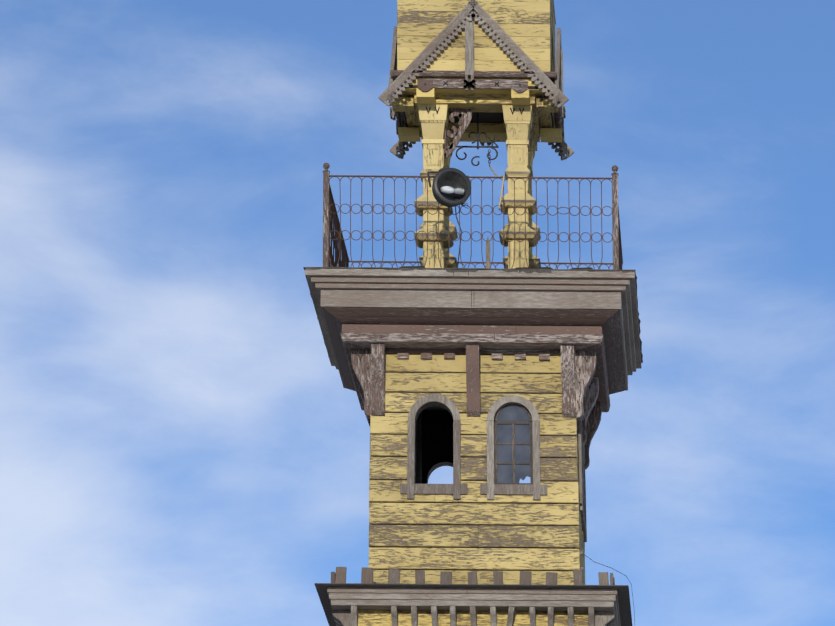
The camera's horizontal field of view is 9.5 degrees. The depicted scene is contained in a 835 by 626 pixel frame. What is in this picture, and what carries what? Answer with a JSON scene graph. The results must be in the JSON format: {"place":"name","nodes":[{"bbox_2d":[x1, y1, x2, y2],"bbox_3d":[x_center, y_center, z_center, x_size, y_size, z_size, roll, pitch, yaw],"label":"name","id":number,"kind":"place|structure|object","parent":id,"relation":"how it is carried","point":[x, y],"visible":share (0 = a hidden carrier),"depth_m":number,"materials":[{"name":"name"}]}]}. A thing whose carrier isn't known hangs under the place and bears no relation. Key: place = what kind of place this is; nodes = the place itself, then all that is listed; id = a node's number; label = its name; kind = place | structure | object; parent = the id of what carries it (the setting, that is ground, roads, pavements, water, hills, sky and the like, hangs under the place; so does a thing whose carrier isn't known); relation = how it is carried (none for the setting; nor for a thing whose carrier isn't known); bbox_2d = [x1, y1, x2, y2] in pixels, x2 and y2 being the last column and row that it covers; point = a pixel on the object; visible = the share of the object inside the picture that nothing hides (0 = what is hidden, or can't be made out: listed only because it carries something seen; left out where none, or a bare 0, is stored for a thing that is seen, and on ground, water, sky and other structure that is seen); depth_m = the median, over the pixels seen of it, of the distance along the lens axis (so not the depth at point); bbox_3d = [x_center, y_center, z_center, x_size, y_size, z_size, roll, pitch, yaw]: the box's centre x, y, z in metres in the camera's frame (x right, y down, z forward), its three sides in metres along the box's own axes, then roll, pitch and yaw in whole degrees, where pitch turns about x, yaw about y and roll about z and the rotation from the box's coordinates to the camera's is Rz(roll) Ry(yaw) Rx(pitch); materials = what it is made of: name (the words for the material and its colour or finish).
{"place":"outdoors","nodes":[
{"label":"outdoors","id":0,"kind":"place"},
{"bbox_2d":[323,308,355,390],"bbox_3d":[-0.779,0.527,64.456,0.589,0.150,3.721,-1,-17,3],"label":"wood","id":1,"kind":"object","parent":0,"point":[334,323],"visible":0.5,"depth_m":64.31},
{"bbox_2d":[0,0,834,625],"label":"sky","id":2,"kind":"structure","parent":0,"point":[182,443],"materials":[{"name":"blue"}]},
{"bbox_2d":[416,406,445,483],"bbox_3d":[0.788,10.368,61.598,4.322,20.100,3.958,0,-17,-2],"label":"window frame","id":3,"kind":"object","parent":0,"point":[419,450],"depth_m":64.76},
{"bbox_2d":[303,266,642,625],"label":"cornice edge","id":4,"kind":"object","parent":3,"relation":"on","point":[623,601],"visible":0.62,"depth_m":62.15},
{"bbox_2d":[323,163,329,266],"bbox_3d":[-1.151,-1.194,63.081,0.096,1.468,0.088,0,-17,-2],"label":"railing post","id":5,"kind":"object","parent":4,"relation":"on","point":[326,171],"visible":1,"depth_m":63.05,"materials":[{"name":"brown metal"}]},
{"bbox_2d":[305,275,350,609],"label":"cornice","id":6,"kind":"structure","parent":4,"relation":"attached to","point":[315,292],"depth_m":64.12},
{"bbox_2d":[331,572,335,582],"bbox_3d":[-0.940,3.755,63.519,0.057,0.260,3.411,-1,-17,3],"label":"batten","id":7,"kind":"object","parent":4,"relation":"on","point":[333,575],"visible":0.12,"depth_m":61.90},
{"bbox_2d":[329,183,348,266],"bbox_3d":[-1.035,-0.596,64.811,0.037,1.290,3.668,-1,-17,3],"label":"railing","id":8,"kind":"object","parent":4,"relation":"on","point":[338,245],"visible":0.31,"depth_m":64.63,"materials":[{"name":"brown metal"}]},
{"bbox_2d":[340,333,370,409],"bbox_3d":[-0.664,2.708,63.818,0.402,4.390,3.314,-1,-17,3],"label":"brown lantern face","id":9,"kind":"object","parent":4,"relation":"on","point":[348,347],"visible":0.19,"depth_m":63.72},
{"bbox_2d":[333,434,370,625],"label":"grey lantern face","id":10,"kind":"object","parent":9,"relation":"on","point":[342,617],"visible":0.12,"depth_m":61.96},
{"bbox_2d":[351,349,370,425],"bbox_3d":[-0.623,1.243,64.279,0.271,0.878,2.598,-1,-17,3],"label":"wooden bracket","id":11,"kind":"object","parent":9,"relation":"attached to","point":[362,372],"visible":0.4,"depth_m":63.10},
{"bbox_2d":[415,104,451,267],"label":"column","id":12,"kind":"structure","parent":4,"relation":"on","point":[433,123],"depth_m":64.53,"materials":[{"name":"yellow wood"}]},
{"bbox_2d":[414,173,453,246],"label":"column trim","id":13,"kind":"structure","parent":12,"relation":"on","point":[430,234],"depth_m":64.28,"materials":[{"name":"yellow wood"}]},
{"bbox_2d":[426,107,448,115],"bbox_3d":[0.209,-2.560,64.865,0.396,0.102,0.379,0,-17,-2],"label":"carved ornament","id":14,"kind":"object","parent":12,"relation":"attached to","point":[435,109],"visible":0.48,"depth_m":64.69,"materials":[{"name":"yellow wood"}]},
{"bbox_2d":[427,168,469,267],"bbox_3d":[0.387,-1.162,62.996,0.580,1.326,0.447,12,-20,-34],"label":"spotlight","id":15,"kind":"object","parent":12,"relation":"attached to","point":[451,185],"depth_m":62.99,"materials":[{"name":"black metal"}]},
{"bbox_2d":[433,168,470,205],"bbox_3d":[0.434,-1.588,62.990,0.516,0.499,0.080,7,-18,-22],"label":"lamp rim","id":16,"kind":"object","parent":15,"relation":"attached to","point":[440,197],"visible":0.96,"depth_m":62.94,"materials":[{"name":"black metal"}]},
{"bbox_2d":[443,108,471,157],"bbox_3d":[0.518,-2.323,64.804,0.378,0.675,0.032,0,-17,-2],"label":"wooden bracket","id":17,"kind":"object","parent":12,"relation":"attached to","point":[463,123],"visible":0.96,"depth_m":64.81,"materials":[{"name":"wood"}]},
{"bbox_2d":[404,78,542,112],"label":"wooden beam","id":18,"kind":"structure","parent":12,"relation":"on","point":[485,100],"depth_m":64.68,"materials":[{"name":"yellow wood"}]},
{"bbox_2d":[400,85,553,127],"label":"dark canopy interior","id":19,"kind":"object","parent":18,"relation":"on","point":[491,117],"visible":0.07,"depth_m":65.66,"materials":[{"name":"black"}]},
{"bbox_2d":[390,74,406,134],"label":"wooden beam","id":20,"kind":"structure","parent":19,"relation":"on","point":[399,116],"depth_m":65.91,"materials":[{"name":"brown wood"}]},
{"bbox_2d":[387,26,403,158],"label":"grey canopy wood","id":21,"kind":"object","parent":20,"relation":"on","point":[393,65],"visible":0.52,"depth_m":65.16,"materials":[{"name":"grey wood"}]},
{"bbox_2d":[390,107,395,119],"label":"grey canopy wood","id":22,"kind":"object","parent":21,"relation":"attached to","point":[392,115],"visible":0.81,"depth_m":65.43,"materials":[{"name":"grey wood"}]},
{"bbox_2d":[392,90,447,141],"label":"yellow canopy trim","id":23,"kind":"structure","parent":20,"relation":"attached to","point":[408,106],"depth_m":65.55,"materials":[{"name":"yellow wood"}]},
{"bbox_2d":[390,70,556,92],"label":"wooden beam","id":24,"kind":"structure","parent":19,"relation":"on","point":[485,80],"depth_m":64.46,"materials":[{"name":"brown wood"}]},
{"bbox_2d":[424,81,520,85],"bbox_3d":[0.708,-2.950,64.428,1.250,0.075,0.029,0,-17,-2],"label":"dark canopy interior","id":25,"kind":"object","parent":24,"relation":"attached to","point":[494,82],"visible":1,"depth_m":64.43,"materials":[{"name":"black"}]},
{"bbox_2d":[397,0,549,71],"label":"gable wall","id":26,"kind":"structure","parent":24,"relation":"on","point":[524,25],"depth_m":64.73,"materials":[{"name":"yellow wood"}]},
{"bbox_2d":[378,0,568,107],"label":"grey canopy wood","id":27,"kind":"object","parent":24,"relation":"on","point":[473,9],"visible":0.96,"depth_m":64.56,"materials":[{"name":"grey wood"}]},
{"bbox_2d":[463,22,475,90],"bbox_3d":[0.666,-3.306,64.508,0.161,0.930,0.067,0,-17,-2],"label":"grey canopy wood","id":28,"kind":"object","parent":27,"relation":"attached to","point":[469,48],"visible":0.98,"depth_m":64.50,"materials":[{"name":"grey wood"}]},
{"bbox_2d":[456,112,499,165],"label":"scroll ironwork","id":29,"kind":"object","parent":19,"relation":"hanging from","point":[478,134],"visible":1,"depth_m":65.33,"materials":[{"name":"black metal"}]},
{"bbox_2d":[420,123,536,150],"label":"yellow canopy trim","id":30,"kind":"structure","parent":19,"relation":"attached to","point":[497,130],"depth_m":65.87,"materials":[{"name":"yellow wood"}]},
{"bbox_2d":[489,165,504,209],"bbox_3d":[1.014,-1.612,64.187,0.084,1.220,1.906,1,-17,-3],"label":"bell hanger rope","id":31,"kind":"object","parent":19,"relation":"hanging from","point":[496,175],"visible":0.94,"depth_m":63.21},
{"bbox_2d":[531,92,561,142],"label":"yellow canopy trim","id":32,"kind":"structure","parent":19,"relation":"attached to","point":[543,107],"depth_m":65.67,"materials":[{"name":"yellow wood"}]},
{"bbox_2d":[550,75,563,135],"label":"brown wood canopy","id":33,"kind":"object","parent":19,"relation":"on","point":[559,123],"visible":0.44,"depth_m":65.97,"materials":[{"name":"brown wood"}]},
{"bbox_2d":[550,0,555,71],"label":"wooden trim","id":34,"kind":"structure","parent":33,"relation":"on","point":[552,45],"depth_m":65.65,"materials":[{"name":"wood"}]},
{"bbox_2d":[554,28,564,159],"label":"grey canopy wood","id":35,"kind":"object","parent":33,"relation":"on","point":[557,70],"visible":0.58,"depth_m":65.23,"materials":[{"name":"grey wood"}]},
{"bbox_2d":[560,49,565,118],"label":"grey canopy wood","id":36,"kind":"object","parent":35,"relation":"attached to","point":[562,111],"visible":0.77,"depth_m":65.52,"materials":[{"name":"grey wood"}]},
{"bbox_2d":[422,410,452,483],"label":"dark lantern face sheathing","id":37,"kind":"object","parent":4,"relation":"attached to","point":[437,436],"visible":0.19,"depth_m":65.47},
{"bbox_2d":[420,131,455,267],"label":"column","id":38,"kind":"structure","parent":4,"relation":"on","point":[451,263],"depth_m":65.39,"materials":[{"name":"yellow wood"}]},
{"bbox_2d":[419,226,457,267],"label":"column molding","id":39,"kind":"structure","parent":38,"relation":"on","point":[445,227],"depth_m":65.33,"materials":[{"name":"yellow wood"}]},
{"bbox_2d":[305,268,634,611],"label":"cornice","id":40,"kind":"structure","parent":4,"relation":"attached to","point":[427,288],"depth_m":62.71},
{"bbox_2d":[305,268,634,272],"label":"balcony floor","id":41,"kind":"structure","parent":4,"relation":"attached to","point":[475,270],"depth_m":62.68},
{"bbox_2d":[329,175,612,268],"bbox_3d":[0.673,-1.104,63.109,3.653,1.290,0.032,0,-17,-2],"label":"railing","id":42,"kind":"object","parent":4,"relation":"on","point":[438,207],"visible":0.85,"depth_m":63.14,"materials":[{"name":"brown metal"}]},
{"bbox_2d":[341,324,602,354],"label":"wooden beam","id":43,"kind":"structure","parent":4,"relation":"on","point":[456,339],"depth_m":62.92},
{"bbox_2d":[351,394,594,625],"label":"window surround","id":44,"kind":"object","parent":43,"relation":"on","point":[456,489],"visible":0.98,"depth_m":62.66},
{"bbox_2d":[494,404,532,483],"bbox_3d":[1.209,1.650,62.925,0.489,1.088,0.047,0,-17,-2],"label":"window frame","id":45,"kind":"object","parent":44,"relation":"on","point":[513,443],"visible":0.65,"depth_m":62.91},
{"bbox_2d":[358,610,587,625],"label":"wall","id":46,"kind":"structure","parent":43,"relation":"on","point":[381,618],"depth_m":61.99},
{"bbox_2d":[371,343,575,417],"bbox_3d":[0.703,0.849,62.959,2.587,0.878,0.272,0,-17,-2],"label":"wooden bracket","id":47,"kind":"object","parent":43,"relation":"attached to","point":[378,361],"visible":1,"depth_m":62.92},
{"bbox_2d":[335,567,608,584],"bbox_3d":[0.677,3.275,61.905,3.389,0.259,0.054,0,-17,-2],"label":"batten","id":48,"kind":"object","parent":4,"relation":"on","point":[445,576],"visible":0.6,"depth_m":61.89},
{"bbox_2d":[373,272,574,570],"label":"wall plank gaps","id":49,"kind":"object","parent":4,"relation":"attached to","point":[475,457],"visible":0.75,"depth_m":62.80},
{"bbox_2d":[369,350,579,584],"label":"wooden wall","id":50,"kind":"structure","parent":4,"relation":"attached to","point":[450,521],"depth_m":62.62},
{"bbox_2d":[397,353,549,360],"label":"dentils","id":51,"kind":"object","parent":50,"relation":"attached to","point":[542,357],"visible":0.98,"depth_m":63.14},
{"bbox_2d":[349,261,612,268],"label":"railing bottom rail","id":52,"kind":"object","parent":4,"relation":"on","point":[493,263],"visible":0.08,"depth_m":66.78,"materials":[{"name":"brown metal"}]},
{"bbox_2d":[486,238,489,267],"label":"wooden post","id":53,"kind":"object","parent":4,"relation":"on","point":[488,254],"visible":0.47,"depth_m":66.81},
{"bbox_2d":[499,105,535,268],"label":"column","id":54,"kind":"structure","parent":4,"relation":"on","point":[518,126],"depth_m":64.52,"materials":[{"name":"yellow wood"}]},
{"bbox_2d":[499,171,537,244],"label":"column trim","id":55,"kind":"structure","parent":54,"relation":"on","point":[520,201],"depth_m":64.33,"materials":[{"name":"yellow wood"}]},
{"bbox_2d":[510,108,532,117],"bbox_3d":[1.298,-2.551,64.895,0.396,0.102,0.379,0,-17,-2],"label":"carved ornament","id":56,"kind":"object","parent":54,"relation":"attached to","point":[519,109],"visible":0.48,"depth_m":64.72,"materials":[{"name":"yellow wood"}]},
{"bbox_2d":[504,132,538,268],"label":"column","id":57,"kind":"structure","parent":4,"relation":"on","point":[532,144],"depth_m":65.69,"materials":[{"name":"yellow wood"}]},
{"bbox_2d":[503,227,540,268],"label":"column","id":58,"kind":"structure","parent":57,"relation":"on","point":[538,229],"depth_m":65.36,"materials":[{"name":"yellow wood"}]},
{"bbox_2d":[575,420,584,584],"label":"wall","id":59,"kind":"structure","parent":4,"relation":"attached to","point":[581,548],"depth_m":63.37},
{"bbox_2d":[576,332,609,411],"bbox_3d":[2.240,2.742,63.934,0.402,4.390,3.314,-1,-17,3],"label":"brown lantern face","id":60,"kind":"object","parent":4,"relation":"on","point":[603,398],"visible":0.29,"depth_m":64.30},
{"bbox_2d":[575,351,601,468],"bbox_3d":[2.198,1.264,64.350,0.271,0.878,2.598,-1,-17,3],"label":"bracket","id":61,"kind":"object","parent":60,"relation":"attached to","point":[586,403],"visible":0.79,"depth_m":64.19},
{"bbox_2d":[578,420,615,625],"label":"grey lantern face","id":62,"kind":"object","parent":60,"relation":"on","point":[604,619],"visible":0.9,"depth_m":63.35},
{"bbox_2d":[584,554,634,621],"bbox_3d":[2.473,5.357,61.333,1.123,5.153,0.084,-14,-22,40],"label":"loose wire","id":63,"kind":"object","parent":4,"relation":"attached to","point":[621,573],"visible":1,"depth_m":61.94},
{"bbox_2d":[610,573,614,584],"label":"wooden block","id":64,"kind":"structure","parent":4,"relation":"on","point":[612,580],"depth_m":61.98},
{"bbox_2d":[611,165,618,269],"bbox_3d":[2.497,-1.164,63.182,0.096,1.468,0.088,0,-17,-2],"label":"railing post","id":65,"kind":"object","parent":4,"relation":"on","point":[615,175],"visible":0.98,"depth_m":63.16,"materials":[{"name":"brown metal"}]},
{"bbox_2d":[595,278,640,625],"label":"cornice","id":66,"kind":"structure","parent":4,"relation":"attached to","point":[628,310],"depth_m":64.32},
{"bbox_2d":[618,206,622,269],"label":"railing","id":67,"kind":"object","parent":4,"relation":"on","point":[620,257],"visible":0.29,"depth_m":65.33,"materials":[{"name":"brown metal"}]},
{"bbox_2d":[323,307,617,325],"bbox_3d":[0.663,0.099,63.020,3.706,0.150,0.592,0,-17,-2],"label":"wood","id":68,"kind":"object","parent":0,"point":[470,316],"visible":0.75,"depth_m":62.85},
{"bbox_2d":[495,405,531,482],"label":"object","id":69,"kind":"object","parent":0,"point":[504,435],"visible":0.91,"depth_m":62.92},
{"bbox_2d":[601,310,625,394],"bbox_3d":[2.355,0.568,64.594,0.589,0.150,3.721,-1,-17,3],"label":"wood","id":70,"kind":"object","parent":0,"point":[611,328],"visible":0.44,"depth_m":64.49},
{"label":"brown wood canopy","id":71,"kind":"object","parent":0,"visible":0},
{"bbox_2d":[390,136,573,159],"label":"grey canopy wood","id":72,"kind":"object","parent":71,"relation":"on","point":[395,149],"visible":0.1,"depth_m":66.43,"materials":[{"name":"grey wood"}]},
{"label":"brown lantern face","id":73,"kind":"object","parent":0,"visible":0},
{"bbox_2d":[427,462,452,481],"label":"window frame","id":74,"kind":"object","parent":73,"relation":"on","point":[432,469],"visible":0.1,"depth_m":65.34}
]}

